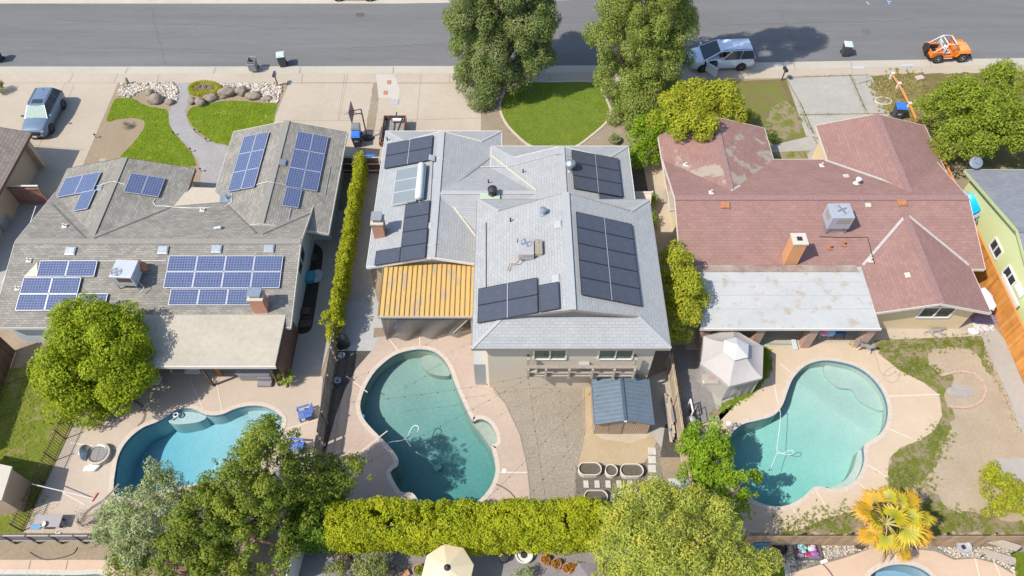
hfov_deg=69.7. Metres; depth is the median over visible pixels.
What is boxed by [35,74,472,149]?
driveway joints
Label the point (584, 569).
parasol
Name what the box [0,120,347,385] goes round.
house
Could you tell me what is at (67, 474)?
pool deck
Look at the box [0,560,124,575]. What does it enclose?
pool deck bottom
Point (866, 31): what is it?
manhole cover
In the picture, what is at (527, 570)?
garden shrub
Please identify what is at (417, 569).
flower pot
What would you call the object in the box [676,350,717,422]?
paver side
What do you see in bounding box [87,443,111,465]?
fire pit
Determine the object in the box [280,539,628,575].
paver patio
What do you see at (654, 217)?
side shrub
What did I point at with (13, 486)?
garden shed
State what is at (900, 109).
wheeled bin
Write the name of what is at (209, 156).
garden path
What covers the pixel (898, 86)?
rail fence
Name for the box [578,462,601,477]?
raised bed
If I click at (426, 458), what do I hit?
hose
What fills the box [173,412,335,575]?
juniper tree
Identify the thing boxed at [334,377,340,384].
flower pot
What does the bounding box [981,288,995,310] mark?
cloth heap
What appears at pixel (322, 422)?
board fence
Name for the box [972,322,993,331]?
litter
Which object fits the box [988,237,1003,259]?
window
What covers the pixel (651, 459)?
paver
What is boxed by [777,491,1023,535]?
yard grass back
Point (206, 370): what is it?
patio slab
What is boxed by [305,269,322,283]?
turquoise tub
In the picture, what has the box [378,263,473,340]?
patio cover
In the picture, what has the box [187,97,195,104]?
boulder
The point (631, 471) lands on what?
raised bed
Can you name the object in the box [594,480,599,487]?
paver
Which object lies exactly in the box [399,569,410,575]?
brick block
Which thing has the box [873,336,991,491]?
yard grass edge
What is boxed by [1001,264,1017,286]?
window
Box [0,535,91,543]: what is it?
lattice fence
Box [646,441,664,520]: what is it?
leaf path
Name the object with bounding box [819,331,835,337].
laundry chair
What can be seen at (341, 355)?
flower pot
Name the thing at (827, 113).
weeds
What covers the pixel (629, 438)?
shed slab
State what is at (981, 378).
brick edging
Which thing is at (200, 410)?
pool coping
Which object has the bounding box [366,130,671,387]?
house
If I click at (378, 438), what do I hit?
pool coping
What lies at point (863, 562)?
pool deck
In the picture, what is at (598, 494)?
raised bed
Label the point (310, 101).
driveway
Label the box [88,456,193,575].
silvery tree
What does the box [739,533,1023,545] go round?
board fence
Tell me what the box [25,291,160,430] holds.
broad tree
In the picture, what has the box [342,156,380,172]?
side gate
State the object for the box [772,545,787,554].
round tub
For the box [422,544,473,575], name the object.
parasol
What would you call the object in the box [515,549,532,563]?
fountain
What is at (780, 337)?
patio concrete
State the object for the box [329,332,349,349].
covered barbecue
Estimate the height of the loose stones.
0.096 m
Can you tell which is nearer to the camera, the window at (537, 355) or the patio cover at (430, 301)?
the window at (537, 355)
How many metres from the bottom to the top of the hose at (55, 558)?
0.050 m
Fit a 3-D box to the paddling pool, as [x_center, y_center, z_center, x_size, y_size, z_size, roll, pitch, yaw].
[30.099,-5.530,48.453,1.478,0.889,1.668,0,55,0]
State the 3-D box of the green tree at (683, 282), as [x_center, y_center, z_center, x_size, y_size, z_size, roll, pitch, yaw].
[9.866,0.222,43.398,3.242,5.117,6.627,0,55,0]
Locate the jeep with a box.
[922,35,971,63]
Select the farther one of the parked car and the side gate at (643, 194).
the parked car
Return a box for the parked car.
[20,87,66,137]
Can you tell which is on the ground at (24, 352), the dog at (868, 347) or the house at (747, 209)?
the house at (747, 209)
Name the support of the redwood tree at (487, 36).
on the front gravel at (491, 119)
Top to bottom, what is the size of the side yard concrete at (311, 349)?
0.001 m
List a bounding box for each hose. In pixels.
[30,547,77,559]
[388,425,418,442]
[416,452,435,468]
[770,412,792,469]
[873,351,899,382]
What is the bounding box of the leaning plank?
[214,369,221,376]
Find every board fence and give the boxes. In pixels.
[0,337,15,393]
[5,185,47,203]
[314,308,339,461]
[665,353,691,500]
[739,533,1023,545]
[935,142,1023,380]
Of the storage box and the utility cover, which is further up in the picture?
the utility cover
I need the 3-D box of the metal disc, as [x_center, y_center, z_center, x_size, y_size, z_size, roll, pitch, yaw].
[-23.011,8.911,39.703,0.397,0.840,0.915,0,55,0]
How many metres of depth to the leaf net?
44.02 m
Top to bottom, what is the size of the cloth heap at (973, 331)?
0.240 m
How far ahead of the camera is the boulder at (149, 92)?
56.55 m
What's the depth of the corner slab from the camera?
39.65 m
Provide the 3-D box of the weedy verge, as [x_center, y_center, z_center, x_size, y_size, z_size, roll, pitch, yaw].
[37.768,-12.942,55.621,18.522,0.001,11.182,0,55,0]
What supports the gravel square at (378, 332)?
on the light slab at (363, 321)
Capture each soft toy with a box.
[797,545,806,549]
[810,551,819,556]
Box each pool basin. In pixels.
[115,407,281,496]
[361,351,496,502]
[730,362,885,505]
[871,566,926,575]
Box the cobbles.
[117,81,283,102]
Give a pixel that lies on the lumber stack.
(669, 414)
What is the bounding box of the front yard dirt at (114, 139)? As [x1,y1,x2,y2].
[84,83,288,186]
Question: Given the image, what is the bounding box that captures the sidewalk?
[0,64,1023,82]
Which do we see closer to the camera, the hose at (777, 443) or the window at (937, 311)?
the hose at (777, 443)
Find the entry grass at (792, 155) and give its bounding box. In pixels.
[772,151,807,158]
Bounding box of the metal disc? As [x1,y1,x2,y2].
[78,445,90,460]
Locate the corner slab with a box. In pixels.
[995,458,1023,502]
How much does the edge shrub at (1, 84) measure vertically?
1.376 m
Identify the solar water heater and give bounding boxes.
[392,162,426,205]
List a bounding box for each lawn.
[0,361,75,533]
[107,98,195,165]
[187,100,277,146]
[501,82,608,145]
[652,79,805,159]
[761,101,803,144]
[1012,552,1023,575]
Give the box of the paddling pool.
[966,194,980,213]
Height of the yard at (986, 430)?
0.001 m
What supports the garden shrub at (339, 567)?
on the paver patio at (400, 562)
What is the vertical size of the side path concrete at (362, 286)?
0.001 m
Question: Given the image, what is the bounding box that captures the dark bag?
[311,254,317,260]
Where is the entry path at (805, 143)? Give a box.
[770,136,818,151]
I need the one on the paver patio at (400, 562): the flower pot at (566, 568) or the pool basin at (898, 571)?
the flower pot at (566, 568)
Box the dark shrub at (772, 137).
[766,126,777,141]
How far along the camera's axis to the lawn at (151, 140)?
54.34 m
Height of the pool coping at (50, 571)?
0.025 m
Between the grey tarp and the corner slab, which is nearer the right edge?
the corner slab
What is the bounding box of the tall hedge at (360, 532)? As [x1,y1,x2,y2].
[322,494,614,557]
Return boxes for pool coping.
[0,569,108,575]
[109,402,286,500]
[356,346,500,502]
[725,357,891,510]
[865,559,935,575]
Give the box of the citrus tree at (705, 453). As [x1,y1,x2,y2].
[674,416,734,492]
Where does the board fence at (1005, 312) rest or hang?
on the ground at (24, 352)
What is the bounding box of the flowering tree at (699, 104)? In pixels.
[645,76,747,142]
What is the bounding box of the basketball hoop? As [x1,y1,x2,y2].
[344,101,373,140]
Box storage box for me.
[668,478,688,493]
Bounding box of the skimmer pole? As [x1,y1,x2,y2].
[32,484,97,500]
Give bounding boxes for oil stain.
[355,12,363,16]
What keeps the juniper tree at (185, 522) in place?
on the ground at (24, 352)
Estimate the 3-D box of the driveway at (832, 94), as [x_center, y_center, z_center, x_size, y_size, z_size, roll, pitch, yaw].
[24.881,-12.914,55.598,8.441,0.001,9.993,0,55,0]
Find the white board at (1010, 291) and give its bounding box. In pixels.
[1001,274,1019,308]
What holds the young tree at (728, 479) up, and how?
on the ground at (24, 352)
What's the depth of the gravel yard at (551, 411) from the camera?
40.82 m
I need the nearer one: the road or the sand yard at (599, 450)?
the sand yard at (599, 450)
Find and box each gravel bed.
[316,351,370,458]
[660,422,679,456]
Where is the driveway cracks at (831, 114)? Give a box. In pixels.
[786,74,887,143]
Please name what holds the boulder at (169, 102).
on the front yard dirt at (114, 139)
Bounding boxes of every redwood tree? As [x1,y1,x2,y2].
[440,0,561,112]
[582,0,701,130]
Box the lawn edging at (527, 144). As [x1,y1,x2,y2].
[499,80,611,145]
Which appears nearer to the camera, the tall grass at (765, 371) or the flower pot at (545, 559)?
the flower pot at (545, 559)
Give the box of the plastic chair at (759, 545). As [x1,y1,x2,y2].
[753,542,770,553]
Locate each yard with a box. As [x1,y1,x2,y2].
[494,387,583,529]
[577,387,655,466]
[740,334,1023,536]
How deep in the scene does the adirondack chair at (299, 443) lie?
40.02 m
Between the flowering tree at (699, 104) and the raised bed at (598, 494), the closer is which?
the raised bed at (598, 494)
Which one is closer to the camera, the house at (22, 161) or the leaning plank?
the leaning plank
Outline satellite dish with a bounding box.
[969,156,982,168]
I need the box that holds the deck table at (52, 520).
[33,515,64,527]
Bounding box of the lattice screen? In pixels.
[276,322,298,387]
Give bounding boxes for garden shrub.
[322,558,347,575]
[349,549,390,575]
[511,563,533,575]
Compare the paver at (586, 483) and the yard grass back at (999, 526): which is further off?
the paver at (586, 483)
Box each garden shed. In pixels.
[0,464,31,514]
[590,377,654,433]
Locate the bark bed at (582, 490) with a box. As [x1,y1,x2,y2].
[575,461,646,528]
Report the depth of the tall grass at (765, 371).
42.21 m
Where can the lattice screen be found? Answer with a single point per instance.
(289, 337)
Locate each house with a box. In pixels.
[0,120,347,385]
[0,127,46,235]
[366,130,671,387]
[657,114,991,347]
[963,169,1023,324]
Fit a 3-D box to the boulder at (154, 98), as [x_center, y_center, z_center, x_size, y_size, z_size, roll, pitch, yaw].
[-27.421,-14.504,56.437,1.289,0.878,0.927,-5,55,-3]
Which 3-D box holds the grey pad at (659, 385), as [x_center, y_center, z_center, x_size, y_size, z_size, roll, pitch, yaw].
[8.381,6.638,41.790,1.516,0.001,5.190,8,55,6]
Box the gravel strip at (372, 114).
[366,83,378,130]
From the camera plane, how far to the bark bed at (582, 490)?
39.17 m
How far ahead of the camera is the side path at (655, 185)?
50.17 m
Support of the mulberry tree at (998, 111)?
on the weedy verge
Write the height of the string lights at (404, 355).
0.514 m
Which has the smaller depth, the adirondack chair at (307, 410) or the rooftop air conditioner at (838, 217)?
the adirondack chair at (307, 410)
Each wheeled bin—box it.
[247,56,258,71]
[276,51,286,66]
[351,122,361,133]
[351,130,361,146]
[840,41,853,56]
[890,102,907,118]
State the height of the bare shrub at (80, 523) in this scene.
1.149 m
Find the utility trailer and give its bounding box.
[379,112,406,146]
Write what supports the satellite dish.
attached to the house at (999, 195)
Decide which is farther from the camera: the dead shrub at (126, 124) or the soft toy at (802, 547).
the dead shrub at (126, 124)
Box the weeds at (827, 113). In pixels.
[781,74,880,133]
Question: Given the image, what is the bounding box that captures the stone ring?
[874,96,891,104]
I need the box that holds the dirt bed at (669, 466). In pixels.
[660,457,682,481]
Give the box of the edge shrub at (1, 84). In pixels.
[0,80,4,94]
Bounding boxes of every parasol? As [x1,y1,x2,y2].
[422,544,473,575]
[572,563,604,575]
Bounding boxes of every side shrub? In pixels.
[651,193,658,204]
[651,210,657,228]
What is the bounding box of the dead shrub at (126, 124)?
[121,119,131,129]
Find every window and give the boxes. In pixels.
[298,243,305,278]
[533,351,566,359]
[597,351,634,359]
[915,306,956,317]
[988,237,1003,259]
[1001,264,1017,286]
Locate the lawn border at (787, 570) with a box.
[774,553,1015,575]
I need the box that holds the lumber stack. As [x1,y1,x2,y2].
[663,393,674,441]
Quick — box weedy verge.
[871,72,1023,168]
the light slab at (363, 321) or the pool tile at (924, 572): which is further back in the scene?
the light slab at (363, 321)
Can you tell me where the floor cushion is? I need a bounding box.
[83,464,99,471]
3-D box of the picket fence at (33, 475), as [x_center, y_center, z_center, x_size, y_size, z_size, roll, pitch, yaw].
[-24.848,9.533,39.020,0.065,1.240,6.395,4,55,3]
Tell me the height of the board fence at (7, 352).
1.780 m
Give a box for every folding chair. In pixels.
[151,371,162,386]
[836,331,845,333]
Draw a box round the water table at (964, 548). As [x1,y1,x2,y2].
[956,542,971,553]
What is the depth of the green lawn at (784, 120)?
55.26 m
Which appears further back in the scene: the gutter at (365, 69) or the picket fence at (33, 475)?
the gutter at (365, 69)
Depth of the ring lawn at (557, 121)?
55.90 m
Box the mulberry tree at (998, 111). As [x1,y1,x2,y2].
[911,57,1023,162]
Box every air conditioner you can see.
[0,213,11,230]
[109,259,147,292]
[507,238,542,270]
[822,203,854,233]
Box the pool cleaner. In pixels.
[433,463,441,471]
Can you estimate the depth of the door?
39.95 m
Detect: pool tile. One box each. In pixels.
[0,574,102,575]
[113,406,277,493]
[360,349,496,472]
[736,360,887,479]
[875,564,929,575]
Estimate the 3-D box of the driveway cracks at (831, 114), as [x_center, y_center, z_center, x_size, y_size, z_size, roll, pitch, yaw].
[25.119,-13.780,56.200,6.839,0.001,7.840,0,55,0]
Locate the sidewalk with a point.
(312, 77)
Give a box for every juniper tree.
[102,479,256,575]
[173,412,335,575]
[282,451,372,521]
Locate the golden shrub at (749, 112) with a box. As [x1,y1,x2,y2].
[741,107,754,124]
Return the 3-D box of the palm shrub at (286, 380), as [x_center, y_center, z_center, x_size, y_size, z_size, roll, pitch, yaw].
[-12.949,5.195,42.287,1.167,0.902,1.240,0,55,0]
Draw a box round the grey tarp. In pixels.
[965,191,978,217]
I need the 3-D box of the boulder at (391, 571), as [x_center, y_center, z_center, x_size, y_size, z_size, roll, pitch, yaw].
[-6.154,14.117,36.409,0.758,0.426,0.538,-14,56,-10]
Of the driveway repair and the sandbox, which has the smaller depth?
the sandbox
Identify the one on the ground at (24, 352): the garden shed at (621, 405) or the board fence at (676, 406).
the board fence at (676, 406)
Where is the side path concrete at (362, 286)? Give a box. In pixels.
[345,166,382,348]
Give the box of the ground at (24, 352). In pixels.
[0,78,1023,575]
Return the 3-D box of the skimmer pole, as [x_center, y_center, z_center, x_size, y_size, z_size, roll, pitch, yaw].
[-23.331,10.649,38.257,2.950,1.152,0.471,2,55,1]
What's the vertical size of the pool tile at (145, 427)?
0.230 m
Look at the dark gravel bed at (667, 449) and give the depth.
40.37 m
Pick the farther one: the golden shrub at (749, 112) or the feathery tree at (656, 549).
the golden shrub at (749, 112)
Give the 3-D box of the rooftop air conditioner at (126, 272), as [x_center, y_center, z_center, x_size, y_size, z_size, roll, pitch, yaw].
[-22.098,-0.746,42.587,1.672,1.290,1.842,0,55,0]
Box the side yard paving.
[0,204,44,290]
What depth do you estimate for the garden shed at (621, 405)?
39.88 m
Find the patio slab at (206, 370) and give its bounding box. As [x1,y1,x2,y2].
[114,367,278,374]
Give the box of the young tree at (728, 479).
[686,461,763,528]
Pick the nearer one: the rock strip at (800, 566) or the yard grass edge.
the rock strip at (800, 566)
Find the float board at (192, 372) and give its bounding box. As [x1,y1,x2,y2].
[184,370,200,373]
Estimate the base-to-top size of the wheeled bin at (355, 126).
1.120 m
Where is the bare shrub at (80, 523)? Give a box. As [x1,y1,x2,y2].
[71,507,95,530]
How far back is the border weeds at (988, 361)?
43.04 m
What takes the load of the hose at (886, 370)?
on the pool deck at (914, 418)
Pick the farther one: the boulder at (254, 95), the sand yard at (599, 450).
the boulder at (254, 95)
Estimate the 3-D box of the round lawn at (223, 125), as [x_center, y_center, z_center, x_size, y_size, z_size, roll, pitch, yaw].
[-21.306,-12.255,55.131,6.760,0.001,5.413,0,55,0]
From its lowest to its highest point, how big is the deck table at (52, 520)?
0.525 m
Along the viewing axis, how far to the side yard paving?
49.15 m
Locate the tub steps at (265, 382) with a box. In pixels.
[257,377,273,386]
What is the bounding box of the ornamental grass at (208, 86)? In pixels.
[187,79,221,96]
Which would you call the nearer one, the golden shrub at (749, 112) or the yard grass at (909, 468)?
the yard grass at (909, 468)
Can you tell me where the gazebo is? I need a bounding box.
[695,331,762,400]
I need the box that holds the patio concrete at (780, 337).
[685,317,983,349]
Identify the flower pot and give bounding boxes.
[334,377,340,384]
[338,352,344,359]
[413,564,423,575]
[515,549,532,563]
[540,554,549,565]
[551,558,561,569]
[562,563,571,573]
[570,561,579,573]
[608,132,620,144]
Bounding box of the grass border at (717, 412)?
[709,346,772,417]
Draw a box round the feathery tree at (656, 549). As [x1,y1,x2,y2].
[587,473,784,575]
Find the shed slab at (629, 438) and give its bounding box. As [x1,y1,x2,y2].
[596,425,650,442]
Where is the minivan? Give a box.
[686,38,754,76]
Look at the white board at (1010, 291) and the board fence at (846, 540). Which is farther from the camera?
the white board at (1010, 291)
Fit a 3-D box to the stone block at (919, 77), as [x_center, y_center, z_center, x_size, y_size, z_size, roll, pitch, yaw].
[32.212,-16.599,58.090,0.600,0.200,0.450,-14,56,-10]
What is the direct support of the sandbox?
on the rock strip at (800, 566)
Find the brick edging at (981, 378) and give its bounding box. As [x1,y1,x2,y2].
[940,370,987,408]
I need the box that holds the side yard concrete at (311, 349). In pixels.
[278,167,352,373]
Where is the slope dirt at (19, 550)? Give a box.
[0,540,109,560]
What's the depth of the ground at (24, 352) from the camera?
43.40 m
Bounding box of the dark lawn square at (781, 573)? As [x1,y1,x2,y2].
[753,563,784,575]
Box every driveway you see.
[0,83,117,199]
[274,83,373,161]
[365,84,480,161]
[786,74,890,158]
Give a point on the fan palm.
(909, 517)
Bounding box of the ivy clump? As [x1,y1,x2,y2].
[319,305,344,344]
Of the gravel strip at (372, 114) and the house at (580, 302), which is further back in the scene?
the gravel strip at (372, 114)
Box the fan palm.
[847,485,937,564]
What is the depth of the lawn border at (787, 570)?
36.59 m
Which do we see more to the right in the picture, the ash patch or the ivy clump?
the ash patch
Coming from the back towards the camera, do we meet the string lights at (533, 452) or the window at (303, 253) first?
the window at (303, 253)
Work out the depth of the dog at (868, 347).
43.30 m
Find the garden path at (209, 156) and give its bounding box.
[169,83,227,187]
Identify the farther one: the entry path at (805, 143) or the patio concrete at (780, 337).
the entry path at (805, 143)
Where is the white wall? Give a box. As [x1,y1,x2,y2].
[286,541,303,575]
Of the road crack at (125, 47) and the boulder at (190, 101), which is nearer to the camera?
the boulder at (190, 101)
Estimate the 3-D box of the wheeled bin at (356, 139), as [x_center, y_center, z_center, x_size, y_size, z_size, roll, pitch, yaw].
[-11.296,-10.842,53.466,0.651,1.120,0.835,-2,55,-2]
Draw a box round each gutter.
[0,0,452,3]
[0,58,1023,73]
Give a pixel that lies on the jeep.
(960, 50)
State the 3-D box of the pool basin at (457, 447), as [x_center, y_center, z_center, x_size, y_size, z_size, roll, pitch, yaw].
[-4.741,8.542,42.069,6.070,2.600,10.184,-29,60,-19]
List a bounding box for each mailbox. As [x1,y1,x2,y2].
[272,71,277,84]
[781,66,788,80]
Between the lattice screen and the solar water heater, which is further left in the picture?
the lattice screen
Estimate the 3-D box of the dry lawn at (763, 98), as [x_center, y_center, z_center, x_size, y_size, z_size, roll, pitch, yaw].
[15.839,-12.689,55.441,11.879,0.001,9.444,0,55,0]
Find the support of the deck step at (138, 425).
on the pool deck at (67, 474)
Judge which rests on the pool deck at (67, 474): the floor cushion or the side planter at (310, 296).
the floor cushion
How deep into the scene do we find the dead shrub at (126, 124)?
54.72 m
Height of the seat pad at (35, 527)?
0.100 m
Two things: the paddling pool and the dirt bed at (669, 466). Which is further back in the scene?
the paddling pool
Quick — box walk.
[981,327,1023,439]
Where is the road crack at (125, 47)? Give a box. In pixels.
[41,46,200,50]
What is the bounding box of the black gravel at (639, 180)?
[631,164,647,190]
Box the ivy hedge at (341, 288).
[328,150,368,330]
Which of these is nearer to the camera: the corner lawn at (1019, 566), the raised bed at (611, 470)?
the corner lawn at (1019, 566)
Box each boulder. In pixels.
[145,89,154,95]
[145,93,163,104]
[165,98,174,105]
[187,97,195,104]
[194,97,205,106]
[203,93,217,102]
[217,86,235,98]
[234,86,246,96]
[244,91,260,99]
[262,95,272,101]
[337,553,351,565]
[383,567,394,575]
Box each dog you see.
[855,338,876,353]
[923,327,946,337]
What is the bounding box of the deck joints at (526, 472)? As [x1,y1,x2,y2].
[62,336,1000,575]
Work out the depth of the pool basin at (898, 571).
37.49 m
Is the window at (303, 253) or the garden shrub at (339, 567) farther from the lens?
the window at (303, 253)
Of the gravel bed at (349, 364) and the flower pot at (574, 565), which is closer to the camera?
the flower pot at (574, 565)
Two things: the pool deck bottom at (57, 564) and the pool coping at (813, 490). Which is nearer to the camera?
the pool deck bottom at (57, 564)
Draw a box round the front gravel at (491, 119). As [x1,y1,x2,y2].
[481,83,651,161]
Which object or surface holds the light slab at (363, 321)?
on the side path concrete at (362, 286)
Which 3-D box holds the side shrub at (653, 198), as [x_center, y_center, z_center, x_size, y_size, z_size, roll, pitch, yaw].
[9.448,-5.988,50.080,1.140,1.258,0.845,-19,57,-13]
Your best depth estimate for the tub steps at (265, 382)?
42.35 m
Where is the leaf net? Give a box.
[759,338,797,349]
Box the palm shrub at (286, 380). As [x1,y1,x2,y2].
[277,368,295,387]
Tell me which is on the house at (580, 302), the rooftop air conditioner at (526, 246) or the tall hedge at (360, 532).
the rooftop air conditioner at (526, 246)
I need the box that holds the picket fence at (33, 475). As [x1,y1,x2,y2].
[8,412,74,531]
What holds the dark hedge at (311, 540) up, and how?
on the ground at (24, 352)
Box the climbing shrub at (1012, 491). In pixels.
[977,460,1023,518]
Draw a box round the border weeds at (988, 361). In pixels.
[850,83,1023,436]
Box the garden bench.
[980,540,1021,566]
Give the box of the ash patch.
[946,384,973,397]
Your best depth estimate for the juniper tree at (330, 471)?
35.25 m
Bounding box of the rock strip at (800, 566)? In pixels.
[725,544,1023,575]
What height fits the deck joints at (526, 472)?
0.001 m
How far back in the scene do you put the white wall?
35.78 m
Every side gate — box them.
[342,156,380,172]
[634,191,652,203]
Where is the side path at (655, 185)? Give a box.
[643,159,687,344]
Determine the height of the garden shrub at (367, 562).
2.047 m
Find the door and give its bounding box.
[608,421,623,433]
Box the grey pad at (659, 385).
[648,370,671,446]
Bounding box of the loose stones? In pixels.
[769,546,1015,572]
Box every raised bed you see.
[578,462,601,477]
[584,490,607,502]
[605,464,617,478]
[616,491,640,506]
[619,464,643,478]
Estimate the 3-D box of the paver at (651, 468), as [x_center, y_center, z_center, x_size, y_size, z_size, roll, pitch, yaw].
[7.547,9.731,39.584,0.420,0.050,0.420,0,55,0]
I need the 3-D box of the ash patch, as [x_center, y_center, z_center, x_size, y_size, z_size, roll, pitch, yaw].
[25.753,5.922,42.292,1.550,0.001,0.866,0,55,0]
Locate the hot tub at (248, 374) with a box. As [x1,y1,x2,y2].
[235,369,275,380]
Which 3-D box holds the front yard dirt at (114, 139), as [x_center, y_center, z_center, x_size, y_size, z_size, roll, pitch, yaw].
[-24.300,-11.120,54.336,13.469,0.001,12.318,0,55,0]
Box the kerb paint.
[852,64,912,67]
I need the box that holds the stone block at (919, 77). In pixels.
[915,75,924,80]
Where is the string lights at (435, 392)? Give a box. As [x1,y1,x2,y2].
[345,377,521,402]
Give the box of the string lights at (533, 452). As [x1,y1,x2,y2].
[467,392,590,517]
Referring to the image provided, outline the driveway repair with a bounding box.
[376,74,399,104]
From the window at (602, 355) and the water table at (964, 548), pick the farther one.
the window at (602, 355)
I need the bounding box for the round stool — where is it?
[499,552,508,563]
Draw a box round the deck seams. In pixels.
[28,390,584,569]
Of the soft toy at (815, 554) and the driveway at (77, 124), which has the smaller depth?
the soft toy at (815, 554)
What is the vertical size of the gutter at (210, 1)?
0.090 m
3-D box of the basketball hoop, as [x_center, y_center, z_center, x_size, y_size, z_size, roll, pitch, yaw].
[-11.090,-11.893,52.981,1.531,3.126,1.276,-38,63,-24]
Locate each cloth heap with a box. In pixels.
[968,328,979,334]
[970,314,997,323]
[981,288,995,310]
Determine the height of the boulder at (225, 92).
0.881 m
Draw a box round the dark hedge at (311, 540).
[282,491,347,554]
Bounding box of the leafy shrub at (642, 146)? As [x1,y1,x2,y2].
[625,107,679,169]
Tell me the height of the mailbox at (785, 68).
1.290 m
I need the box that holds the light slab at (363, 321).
[337,301,381,350]
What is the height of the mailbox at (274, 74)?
1.340 m
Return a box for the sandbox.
[792,544,822,560]
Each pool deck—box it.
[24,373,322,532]
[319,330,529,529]
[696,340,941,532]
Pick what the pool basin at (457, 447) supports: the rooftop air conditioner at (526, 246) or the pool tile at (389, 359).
the pool tile at (389, 359)
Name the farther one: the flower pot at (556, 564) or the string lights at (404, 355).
the string lights at (404, 355)
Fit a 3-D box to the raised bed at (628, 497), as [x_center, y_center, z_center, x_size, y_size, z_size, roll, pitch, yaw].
[6.095,11.035,38.462,1.240,0.420,0.720,0,55,0]
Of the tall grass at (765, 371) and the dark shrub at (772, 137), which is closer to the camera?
the tall grass at (765, 371)
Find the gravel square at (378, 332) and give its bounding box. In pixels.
[373,328,384,337]
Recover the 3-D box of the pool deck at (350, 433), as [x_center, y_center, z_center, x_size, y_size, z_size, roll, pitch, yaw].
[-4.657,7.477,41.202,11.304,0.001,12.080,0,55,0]
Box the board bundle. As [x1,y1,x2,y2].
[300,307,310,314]
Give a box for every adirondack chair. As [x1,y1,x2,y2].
[289,437,306,453]
[296,403,313,422]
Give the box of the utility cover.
[391,99,398,103]
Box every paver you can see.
[583,480,588,487]
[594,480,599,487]
[605,480,610,487]
[648,447,655,454]
[648,456,655,462]
[648,465,655,472]
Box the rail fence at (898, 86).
[889,72,918,122]
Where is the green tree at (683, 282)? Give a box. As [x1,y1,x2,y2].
[658,239,712,342]
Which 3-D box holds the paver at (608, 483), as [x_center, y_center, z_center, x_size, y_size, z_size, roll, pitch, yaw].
[5.110,10.431,39.084,0.265,0.050,0.400,0,55,0]
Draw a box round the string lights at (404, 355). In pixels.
[353,319,469,378]
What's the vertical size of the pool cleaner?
0.150 m
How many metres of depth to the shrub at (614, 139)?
53.66 m
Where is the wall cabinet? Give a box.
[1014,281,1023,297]
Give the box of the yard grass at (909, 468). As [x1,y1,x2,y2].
[767,332,991,535]
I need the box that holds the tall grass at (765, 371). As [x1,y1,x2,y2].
[714,347,771,412]
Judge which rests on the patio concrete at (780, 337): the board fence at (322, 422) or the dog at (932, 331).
the dog at (932, 331)
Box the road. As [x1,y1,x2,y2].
[0,0,1023,66]
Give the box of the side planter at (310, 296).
[297,243,322,333]
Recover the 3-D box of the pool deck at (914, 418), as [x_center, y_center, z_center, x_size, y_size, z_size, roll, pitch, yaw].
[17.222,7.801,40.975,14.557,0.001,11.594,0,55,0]
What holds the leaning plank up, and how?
on the pool deck at (67, 474)
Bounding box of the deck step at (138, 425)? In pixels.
[81,399,145,520]
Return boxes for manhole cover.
[861,29,870,34]
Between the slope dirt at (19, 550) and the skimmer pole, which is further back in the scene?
the skimmer pole
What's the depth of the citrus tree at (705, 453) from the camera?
37.57 m
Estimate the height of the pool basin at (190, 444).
2.600 m
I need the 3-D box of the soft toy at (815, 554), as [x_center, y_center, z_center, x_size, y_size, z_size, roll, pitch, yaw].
[15.185,13.327,36.833,0.509,0.216,0.298,0,55,0]
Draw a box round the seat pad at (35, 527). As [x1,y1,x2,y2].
[30,525,41,528]
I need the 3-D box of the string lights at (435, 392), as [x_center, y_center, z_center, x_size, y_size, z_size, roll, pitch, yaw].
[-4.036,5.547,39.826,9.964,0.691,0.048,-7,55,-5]
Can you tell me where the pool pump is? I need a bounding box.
[684,399,700,428]

